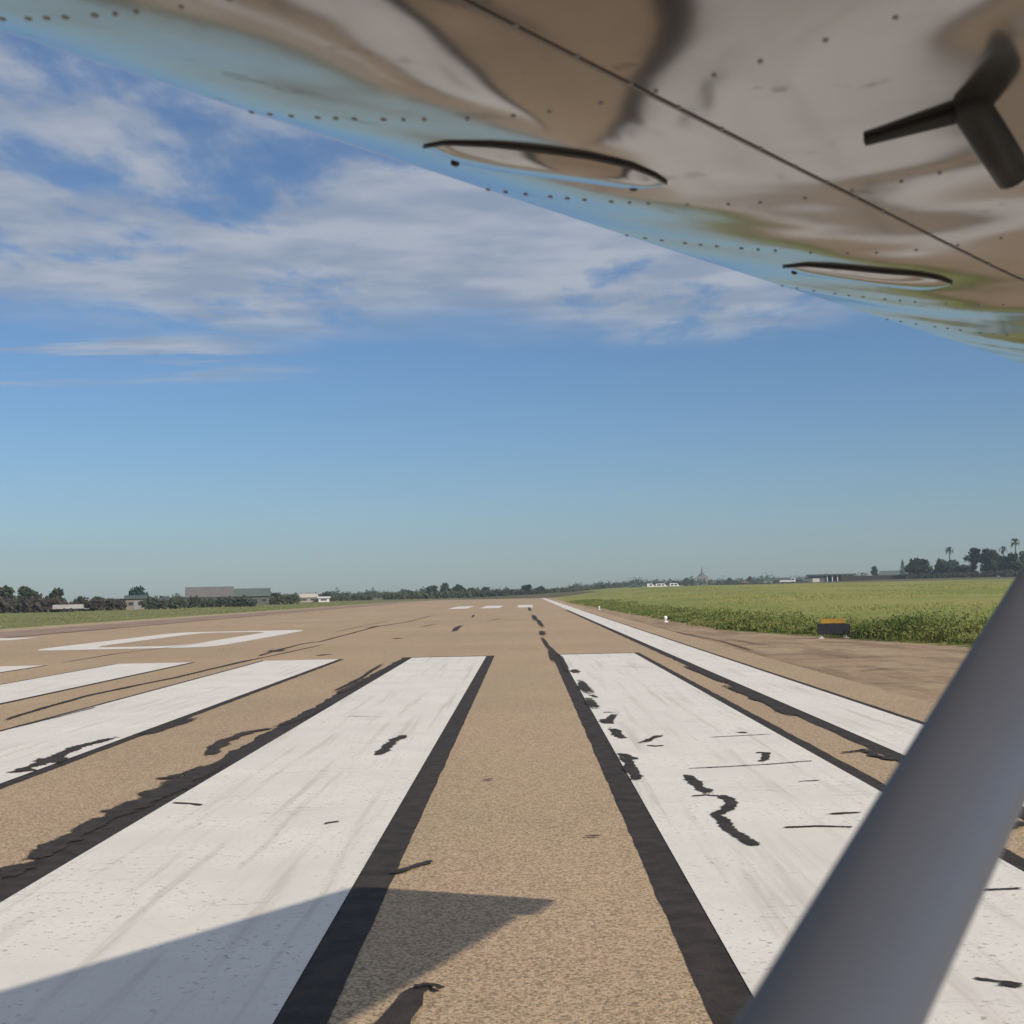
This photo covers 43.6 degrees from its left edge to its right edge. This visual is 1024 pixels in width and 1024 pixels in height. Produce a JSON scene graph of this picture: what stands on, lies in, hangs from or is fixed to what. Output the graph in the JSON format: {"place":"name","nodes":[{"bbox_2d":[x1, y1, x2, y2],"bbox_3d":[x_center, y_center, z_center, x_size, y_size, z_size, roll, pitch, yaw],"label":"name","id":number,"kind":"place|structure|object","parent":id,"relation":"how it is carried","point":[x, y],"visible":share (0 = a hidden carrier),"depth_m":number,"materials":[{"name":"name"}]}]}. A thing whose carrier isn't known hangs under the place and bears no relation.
{"place":"outdoors","nodes":[
{"label":"outdoors","id":0,"kind":"place"},
{"bbox_2d":[0,601,401,628],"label":"turf strip","id":1,"kind":"object","parent":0,"point":[117,613],"visible":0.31,"depth_m":150.23,"materials":[{"name":"plant"}]},
{"bbox_2d":[0,584,17,612],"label":"tree","id":2,"kind":"object","parent":1,"relation":"on","point":[6,591],"visible":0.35,"depth_m":214.55,"materials":[{"name":"green plant"}]},
{"bbox_2d":[16,585,42,611],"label":"tree","id":3,"kind":"object","parent":1,"relation":"on","point":[24,591],"visible":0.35,"depth_m":219.63,"materials":[{"name":"green plant"}]},
{"bbox_2d":[0,595,66,612],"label":"shrub","id":4,"kind":"object","parent":1,"relation":"on","point":[33,604],"visible":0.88,"depth_m":202.93,"materials":[{"name":"green plant"}]},
{"bbox_2d":[44,587,67,611],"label":"tree","id":5,"kind":"object","parent":1,"relation":"on","point":[55,592],"visible":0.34,"depth_m":211.65,"materials":[{"name":"green plant"}]},
{"bbox_2d":[52,604,89,611],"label":"trailer","id":6,"kind":"object","parent":1,"relation":"on","point":[71,607],"visible":0.99,"depth_m":200.90,"materials":[{"name":"paint"}]},
{"bbox_2d":[72,596,84,610],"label":"tree","id":7,"kind":"object","parent":1,"relation":"on","point":[79,598],"visible":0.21,"depth_m":218.99,"materials":[{"name":"green plant"}]},
{"bbox_2d":[67,597,126,610],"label":"shrub","id":8,"kind":"object","parent":1,"relation":"on","point":[93,604],"visible":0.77,"depth_m":210.28,"materials":[{"name":"green plant"}]},
{"bbox_2d":[124,595,146,609],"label":"house","id":9,"kind":"structure","parent":1,"relation":"on","point":[133,602],"depth_m":220.13,"materials":[{"name":"beige concrete"}]},
{"bbox_2d":[129,585,151,598],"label":"tree","id":10,"kind":"object","parent":1,"relation":"on","point":[136,590],"visible":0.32,"depth_m":227.46,"materials":[{"name":"green plant"}]},
{"bbox_2d":[139,597,188,608],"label":"shrub","id":11,"kind":"object","parent":1,"relation":"on","point":[149,603],"visible":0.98,"depth_m":215.26,"materials":[{"name":"green plant"}]},
{"bbox_2d":[185,586,233,606],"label":"terminal","id":12,"kind":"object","parent":1,"relation":"on","point":[213,593],"visible":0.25,"depth_m":255.96,"materials":[{"name":"grey metal"}]},
{"bbox_2d":[186,594,256,607],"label":"shrub","id":13,"kind":"object","parent":1,"relation":"on","point":[226,601],"visible":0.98,"depth_m":229.24,"materials":[{"name":"green plant"}]},
{"bbox_2d":[234,588,270,604],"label":"hall","id":14,"kind":"structure","parent":1,"relation":"on","point":[259,596],"depth_m":264.66,"materials":[{"name":"grey metal"}]},
{"bbox_2d":[269,593,301,604],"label":"shrub","id":15,"kind":"object","parent":1,"relation":"on","point":[288,599],"visible":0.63,"depth_m":274.32,"materials":[{"name":"green plant"}]},
{"bbox_2d":[317,596,330,601],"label":"shed","id":16,"kind":"structure","parent":1,"relation":"on","point":[324,599],"depth_m":340.49,"materials":[{"name":"white"}]},
{"bbox_2d":[0,601,405,631],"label":"dirt verge","id":17,"kind":"structure","parent":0,"point":[46,627],"depth_m":101.59,"materials":[{"name":"soil"}]},
{"bbox_2d":[0,601,419,637],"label":"side strip","id":18,"kind":"object","parent":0,"point":[59,630],"visible":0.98,"depth_m":91.58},
{"bbox_2d":[7,595,479,637],"bbox_3d":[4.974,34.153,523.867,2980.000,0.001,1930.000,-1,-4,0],"label":"ground","id":19,"kind":"structure","parent":0,"point":[382,600],"depth_m":329.70,"materials":[{"name":"soil"}]},
{"bbox_2d":[317,593,372,600],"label":"shrub","id":20,"kind":"object","parent":19,"relation":"on","point":[356,596],"visible":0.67,"depth_m":385.52,"materials":[{"name":"green plant"}]},
{"bbox_2d":[382,589,471,599],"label":"shrub","id":21,"kind":"object","parent":19,"relation":"on","point":[427,595],"visible":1,"depth_m":397.76,"materials":[{"name":"green plant"}]},
{"bbox_2d":[426,585,437,593],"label":"tree","id":22,"kind":"object","parent":19,"relation":"on","point":[433,588],"visible":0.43,"depth_m":427.41,"materials":[{"name":"green plant"}]},
{"bbox_2d":[440,582,451,597],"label":"tree","id":23,"kind":"object","parent":19,"relation":"on","point":[444,587],"visible":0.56,"depth_m":428.44,"materials":[{"name":"green plant"}]},
{"bbox_2d":[153,572,868,599],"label":"scrub","id":24,"kind":"object","parent":19,"relation":"on","point":[691,582],"visible":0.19,"depth_m":591.25,"materials":[{"name":"green plant"}]},
{"bbox_2d":[564,598,992,643],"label":"weeds","id":25,"kind":"object","parent":19,"relation":"on","point":[921,628],"visible":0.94,"depth_m":46.30,"materials":[{"name":"green plant"}]},
{"bbox_2d":[299,593,317,601],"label":"house","id":26,"kind":"structure","parent":0,"point":[309,597],"depth_m":345.07,"materials":[{"name":"white paint"}]},
{"bbox_2d":[0,598,1023,1023],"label":"runway","id":27,"kind":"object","parent":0,"point":[526,894],"visible":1,"depth_m":11.01,"materials":[{"name":"asphalt"}]},
{"bbox_2d":[0,861,39,876],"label":"tar crack","id":28,"kind":"object","parent":27,"relation":"on","point":[12,870],"visible":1,"depth_m":8.12,"materials":[{"name":"asphalt"}]},
{"bbox_2d":[0,637,39,639],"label":"runway numeral","id":29,"kind":"object","parent":27,"relation":"on","point":[14,638],"visible":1,"depth_m":59.43,"materials":[{"name":"white paint"}]},
{"bbox_2d":[0,665,46,672],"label":"threshold stripe","id":30,"kind":"object","parent":27,"relation":"on","point":[7,668],"visible":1,"depth_m":33.05,"materials":[{"name":"white paint"}]},
{"bbox_2d":[21,810,138,859],"bbox_3d":[-3.133,2.341,9.377,0.375,0.001,2.046,-1,-4,0],"label":"tar crack","id":31,"kind":"object","parent":27,"relation":"on","point":[45,849],"visible":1,"depth_m":9.16,"materials":[{"name":"asphalt"}]},
{"bbox_2d":[0,662,194,703],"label":"threshold stripe","id":32,"kind":"object","parent":27,"relation":"on","point":[26,689],"visible":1,"depth_m":27.50,"materials":[{"name":"white paint"}]},
{"bbox_2d":[2,658,255,720],"bbox_3d":[-7.333,3.523,26.982,0.495,0.001,17.396,-1,-4,1],"label":"tar crack","id":33,"kind":"object","parent":27,"relation":"on","point":[40,708],"visible":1,"depth_m":23.48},
{"bbox_2d":[139,717,201,734],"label":"tar crack","id":34,"kind":"object","parent":27,"relation":"on","point":[164,727],"visible":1,"depth_m":17.07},
{"bbox_2d":[39,630,302,649],"bbox_3d":[-13.500,5.343,54.103,6.600,0.001,20.000,-1,-4,0],"label":"runway numeral","id":35,"kind":"object","parent":27,"relation":"on","point":[97,645],"visible":1,"depth_m":50.65,"materials":[{"name":"white paint"}]},
{"bbox_2d":[0,659,342,788],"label":"threshold stripe","id":36,"kind":"object","parent":27,"relation":"on","point":[127,718],"visible":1,"depth_m":18.68,"materials":[{"name":"white paint"}]},
{"bbox_2d":[34,756,67,762],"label":"tar crack","id":37,"kind":"object","parent":36,"relation":"on","point":[54,759],"visible":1,"depth_m":13.65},
{"bbox_2d":[10,707,92,728],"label":"tar crack","id":38,"kind":"object","parent":36,"relation":"on","point":[51,718],"visible":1,"depth_m":18.63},
{"bbox_2d":[5,737,118,772],"bbox_3d":[-4.961,2.682,14.245,0.406,0.001,3.222,-1,-4,-1],"label":"tar crack","id":39,"kind":"object","parent":36,"relation":"on","point":[61,753],"visible":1,"depth_m":14.13,"materials":[{"name":"asphalt"}]},
{"bbox_2d":[159,768,193,778],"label":"tar crack","id":40,"kind":"object","parent":27,"relation":"on","point":[172,776],"visible":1,"depth_m":12.24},
{"bbox_2d":[205,727,271,754],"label":"tar crack","id":41,"kind":"object","parent":27,"relation":"on","point":[216,747],"visible":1,"depth_m":14.97,"materials":[{"name":"asphalt"}]},
{"bbox_2d":[0,655,494,1023],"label":"threshold stripe","id":42,"kind":"object","parent":27,"relation":"on","point":[252,888],"visible":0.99,"depth_m":7.72,"materials":[{"name":"white paint"}]},
{"bbox_2d":[100,763,223,815],"bbox_3d":[-3.076,2.476,11.572,0.537,0.001,3.088,-1,-4,0],"label":"tar crack","id":43,"kind":"object","parent":42,"relation":"on","point":[170,787],"visible":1,"depth_m":11.32,"materials":[{"name":"asphalt"}]},
{"bbox_2d":[274,704,331,726],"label":"tar crack","id":44,"kind":"object","parent":42,"relation":"on","point":[314,710],"visible":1,"depth_m":18.23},
{"bbox_2d":[337,658,407,692],"bbox_3d":[-2.885,3.484,27.882,0.261,0.001,12.076,-1,-4,1],"label":"tar crack","id":45,"kind":"object","parent":42,"relation":"on","point":[367,678],"visible":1,"depth_m":26.09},
{"bbox_2d":[374,734,407,754],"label":"tar crack","id":46,"kind":"object","parent":42,"relation":"on","point":[387,746],"visible":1,"depth_m":14.36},
{"bbox_2d":[258,616,428,655],"bbox_3d":[-6.834,6.014,67.263,0.808,0.001,62.120,-1,-4,1],"label":"tar crack","id":47,"kind":"object","parent":27,"relation":"on","point":[328,639],"visible":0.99,"depth_m":49.09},
{"bbox_2d":[334,664,382,690],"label":"tar crack","id":48,"kind":"object","parent":27,"relation":"on","point":[357,679],"visible":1,"depth_m":25.56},
{"bbox_2d":[375,983,437,1023],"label":"tar patch","id":49,"kind":"object","parent":27,"relation":"on","point":[406,1005],"visible":1,"depth_m":5.24,"materials":[{"name":"asphalt"}]},
{"bbox_2d":[389,860,433,872],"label":"tar crack","id":50,"kind":"object","parent":27,"relation":"on","point":[411,866],"visible":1,"depth_m":7.91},
{"bbox_2d":[413,982,444,988],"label":"tar crack","id":51,"kind":"object","parent":27,"relation":"on","point":[437,986],"visible":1,"depth_m":5.49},
{"bbox_2d":[449,606,473,608],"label":"touchdown bar","id":52,"kind":"object","parent":27,"relation":"on","point":[462,607],"visible":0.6,"depth_m":144.89,"materials":[{"name":"white paint"}]},
{"bbox_2d":[0,0,1023,1023],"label":"airplane","id":53,"kind":"object","parent":27,"relation":"on","point":[867,156],"visible":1,"depth_m":1.25,"materials":[{"name":"grey"}]},
{"bbox_2d":[541,638,557,655],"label":"tar crack","id":54,"kind":"object","parent":27,"relation":"on","point":[546,644],"visible":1,"depth_m":38.76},
{"bbox_2d":[548,650,555,662],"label":"tar crack","id":55,"kind":"object","parent":27,"relation":"on","point":[551,655],"visible":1,"depth_m":33.33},
{"bbox_2d":[685,665,728,682],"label":"tar crack","id":56,"kind":"object","parent":27,"relation":"on","point":[713,677],"visible":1,"depth_m":24.50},
{"bbox_2d":[722,685,797,714],"bbox_3d":[3.700,2.808,19.299,0.338,0.001,5.666,-1,-4,0],"label":"tar crack","id":57,"kind":"object","parent":27,"relation":"on","point":[778,708],"visible":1,"depth_m":18.73,"materials":[{"name":"asphalt"}]},
{"bbox_2d":[542,598,1023,818],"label":"edge line","id":58,"kind":"object","parent":27,"relation":"on","point":[888,733],"visible":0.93,"depth_m":19.35,"materials":[{"name":"white paint"}]},
{"bbox_2d":[554,652,1023,1023],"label":"threshold stripe","id":59,"kind":"object","parent":27,"relation":"on","point":[734,908],"visible":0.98,"depth_m":8.89,"materials":[{"name":"white paint"}]},
{"bbox_2d":[559,655,569,672],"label":"tar crack","id":60,"kind":"object","parent":59,"relation":"on","point":[563,663],"visible":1,"depth_m":29.19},
{"bbox_2d":[577,681,593,693],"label":"tar crack","id":61,"kind":"object","parent":59,"relation":"on","point":[584,687],"visible":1,"depth_m":22.17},
{"bbox_2d":[585,697,599,708],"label":"tar crack","id":62,"kind":"object","parent":59,"relation":"on","point":[590,702],"visible":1,"depth_m":19.12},
{"bbox_2d":[599,714,616,722],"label":"tar crack","id":63,"kind":"object","parent":59,"relation":"on","point":[610,718],"visible":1,"depth_m":16.64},
{"bbox_2d":[609,727,627,737],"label":"tar crack","id":64,"kind":"object","parent":59,"relation":"on","point":[616,732],"visible":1,"depth_m":15.01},
{"bbox_2d":[617,753,637,758],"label":"tar crack","id":65,"kind":"object","parent":59,"relation":"on","point":[627,755],"visible":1,"depth_m":12.99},
{"bbox_2d":[619,754,639,779],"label":"tar crack","id":66,"kind":"object","parent":59,"relation":"on","point":[631,767],"visible":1,"depth_m":12.12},
{"bbox_2d":[622,765,641,777],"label":"tar crack","id":67,"kind":"object","parent":59,"relation":"on","point":[624,767],"visible":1,"depth_m":11.86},
{"bbox_2d":[637,735,662,742],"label":"tar crack","id":68,"kind":"object","parent":59,"relation":"on","point":[652,738],"visible":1,"depth_m":14.34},
{"bbox_2d":[684,774,713,793],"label":"tar crack","id":69,"kind":"object","parent":59,"relation":"on","point":[696,782],"visible":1,"depth_m":11.03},
{"bbox_2d":[710,795,761,844],"bbox_3d":[1.593,2.237,9.369,0.299,0.001,2.134,-2,-4,5],"label":"tar crack","id":70,"kind":"object","parent":59,"relation":"on","point":[725,824],"visible":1,"depth_m":9.22,"materials":[{"name":"asphalt"}]},
{"bbox_2d":[698,760,812,767],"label":"tar crack","id":71,"kind":"object","parent":59,"relation":"on","point":[755,764],"visible":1,"depth_m":12.12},
{"bbox_2d":[756,752,770,760],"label":"tar crack","id":72,"kind":"object","parent":59,"relation":"on","point":[765,756],"visible":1,"depth_m":12.76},
{"bbox_2d":[786,825,850,827],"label":"tar crack","id":73,"kind":"object","parent":59,"relation":"on","point":[817,825],"visible":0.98,"depth_m":8.96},
{"bbox_2d":[975,977,1021,983],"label":"tar crack","id":74,"kind":"object","parent":59,"relation":"on","point":[995,980],"visible":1,"depth_m":5.41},
{"bbox_2d":[986,887,1021,889],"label":"tar crack","id":75,"kind":"object","parent":59,"relation":"on","point":[1003,888],"visible":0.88,"depth_m":7.03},
{"bbox_2d":[997,981,1022,986],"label":"tar crack","id":76,"kind":"object","parent":59,"relation":"on","point":[1009,983],"visible":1,"depth_m":5.36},
{"bbox_2d":[862,749,898,759],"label":"tar crack","id":77,"kind":"object","parent":27,"relation":"on","point":[872,753],"visible":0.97,"depth_m":12.65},
{"bbox_2d":[0,30,1023,601],"label":"sky","id":78,"kind":"structure","parent":0,"point":[239,348],"materials":[{"name":"blue"}]},
{"bbox_2d":[457,577,1014,599],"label":"hill","id":79,"kind":"structure","parent":0,"point":[553,595],"depth_m":359.12,"materials":[{"name":"plant"}]},
{"bbox_2d":[452,584,465,597],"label":"tree","id":80,"kind":"object","parent":79,"relation":"on","point":[457,587],"visible":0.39,"depth_m":430.61,"materials":[{"name":"green plant"}]},
{"bbox_2d":[463,589,543,597],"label":"shrub","id":81,"kind":"object","parent":79,"relation":"on","point":[497,592],"visible":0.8,"depth_m":408.68,"materials":[{"name":"green plant"}]},
{"bbox_2d":[520,584,531,591],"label":"tree","id":82,"kind":"object","parent":79,"relation":"on","point":[527,587],"visible":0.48,"depth_m":428.34,"materials":[{"name":"green plant"}]},
{"bbox_2d":[534,586,548,593],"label":"tree","id":83,"kind":"object","parent":79,"relation":"on","point":[542,588],"visible":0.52,"depth_m":428.83,"materials":[{"name":"green plant"}]},
{"bbox_2d":[545,586,625,592],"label":"shrub","id":84,"kind":"object","parent":79,"relation":"on","point":[554,590],"visible":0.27,"depth_m":477.90,"materials":[{"name":"green plant"}]},
{"bbox_2d":[879,570,907,577],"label":"hall","id":85,"kind":"structure","parent":79,"relation":"on","point":[889,572],"depth_m":461.42,"materials":[{"name":"white metal"}]},
{"bbox_2d":[899,560,905,574],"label":"conifer","id":86,"kind":"object","parent":79,"relation":"on","point":[902,571],"visible":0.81,"depth_m":429.94,"materials":[{"name":"green plant"}]},
{"bbox_2d":[904,558,932,578],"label":"tree","id":87,"kind":"object","parent":79,"relation":"on","point":[915,566],"visible":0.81,"depth_m":416.92,"materials":[{"name":"green plant"}]},
{"bbox_2d":[907,572,954,578],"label":"shrub","id":88,"kind":"object","parent":79,"relation":"on","point":[927,575],"visible":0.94,"depth_m":396.41,"materials":[{"name":"green plant"}]},
{"bbox_2d":[941,559,958,577],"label":"tree","id":89,"kind":"object","parent":79,"relation":"on","point":[949,564],"visible":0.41,"depth_m":410.71,"materials":[{"name":"green plant"}]},
{"bbox_2d":[946,564,971,577],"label":"tree","id":90,"kind":"object","parent":79,"relation":"on","point":[963,568],"visible":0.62,"depth_m":404.58,"materials":[{"name":"green plant"}]},
{"bbox_2d":[963,548,980,576],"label":"tree","id":91,"kind":"object","parent":79,"relation":"on","point":[972,559],"visible":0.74,"depth_m":413.04,"materials":[{"name":"green plant"}]},
{"bbox_2d":[952,571,1003,577],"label":"shrub","id":92,"kind":"object","parent":79,"relation":"on","point":[973,574],"visible":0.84,"depth_m":390.01,"materials":[{"name":"green plant"}]},
{"bbox_2d":[977,548,1000,576],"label":"tree","id":93,"kind":"object","parent":79,"relation":"on","point":[984,558],"visible":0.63,"depth_m":410.62,"materials":[{"name":"green plant"}]},
{"bbox_2d":[988,549,999,576],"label":"tree","id":94,"kind":"object","parent":79,"relation":"on","point":[993,561],"visible":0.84,"depth_m":407.54,"materials":[{"name":"green plant"}]},
{"bbox_2d":[994,552,1020,576],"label":"tree","id":95,"kind":"object","parent":79,"relation":"on","point":[1004,563],"visible":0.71,"depth_m":398.70,"materials":[{"name":"green plant"}]},
{"bbox_2d":[999,570,1019,576],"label":"shrub","id":96,"kind":"object","parent":79,"relation":"on","point":[1007,573],"visible":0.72,"depth_m":383.72,"materials":[{"name":"green plant"}]},
{"bbox_2d":[1010,538,1019,552],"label":"palm tree","id":97,"kind":"object","parent":79,"relation":"on","point":[1014,540],"visible":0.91,"depth_m":409.27,"materials":[{"name":"green plant"}]},
{"bbox_2d":[1011,550,1023,569],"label":"tree","id":98,"kind":"object","parent":79,"relation":"on","point":[1019,563],"visible":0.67,"depth_m":396.77,"materials":[{"name":"green plant"}]},
{"bbox_2d":[553,598,970,703],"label":"dirt shoulder","id":99,"kind":"object","parent":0,"point":[938,665],"visible":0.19,"depth_m":30.80},
{"bbox_2d":[817,618,849,638],"bbox_3d":[10.247,3.713,40.771,1.020,0.630,0.260,-2,-4,14],"label":"runway sign","id":100,"kind":"object","parent":99,"relation":"on","point":[832,626],"visible":0.95,"depth_m":40.70,"materials":[{"name":"grey"}]},
{"bbox_2d":[555,579,1013,646],"bbox_3d":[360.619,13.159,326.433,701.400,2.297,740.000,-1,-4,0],"label":"field","id":101,"kind":"structure","parent":0,"point":[966,598],"depth_m":118.88,"materials":[{"name":"green plant"}]},
{"bbox_2d":[697,568,707,585],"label":"spired tower","id":102,"kind":"structure","parent":101,"relation":"on","point":[702,575],"depth_m":681.71,"materials":[{"name":"stone"}]},
{"bbox_2d":[715,582,774,584],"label":"shrub","id":103,"kind":"object","parent":101,"relation":"on","point":[743,583],"visible":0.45,"depth_m":548.97,"materials":[{"name":"green plant"}]},
{"bbox_2d":[774,577,802,583],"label":"shed","id":104,"kind":"structure","parent":101,"relation":"on","point":[797,579],"depth_m":547.40,"materials":[{"name":"white metal"}]},
{"bbox_2d":[806,573,855,581],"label":"hangar","id":105,"kind":"structure","parent":101,"relation":"on","point":[823,577],"depth_m":456.92,"materials":[{"name":"metal"}]},
{"bbox_2d":[841,575,906,580],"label":"perimeter wall","id":106,"kind":"structure","parent":101,"relation":"on","point":[868,577],"depth_m":422.95,"materials":[{"name":"concrete"}]},
{"bbox_2d":[870,566,878,574],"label":"tree","id":107,"kind":"object","parent":101,"relation":"on","point":[874,570],"visible":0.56,"depth_m":451.33,"materials":[{"name":"green plant"}]},
{"bbox_2d":[931,558,946,577],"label":"tree","id":108,"kind":"object","parent":101,"relation":"on","point":[938,565],"visible":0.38,"depth_m":416.25,"materials":[{"name":"green plant"}]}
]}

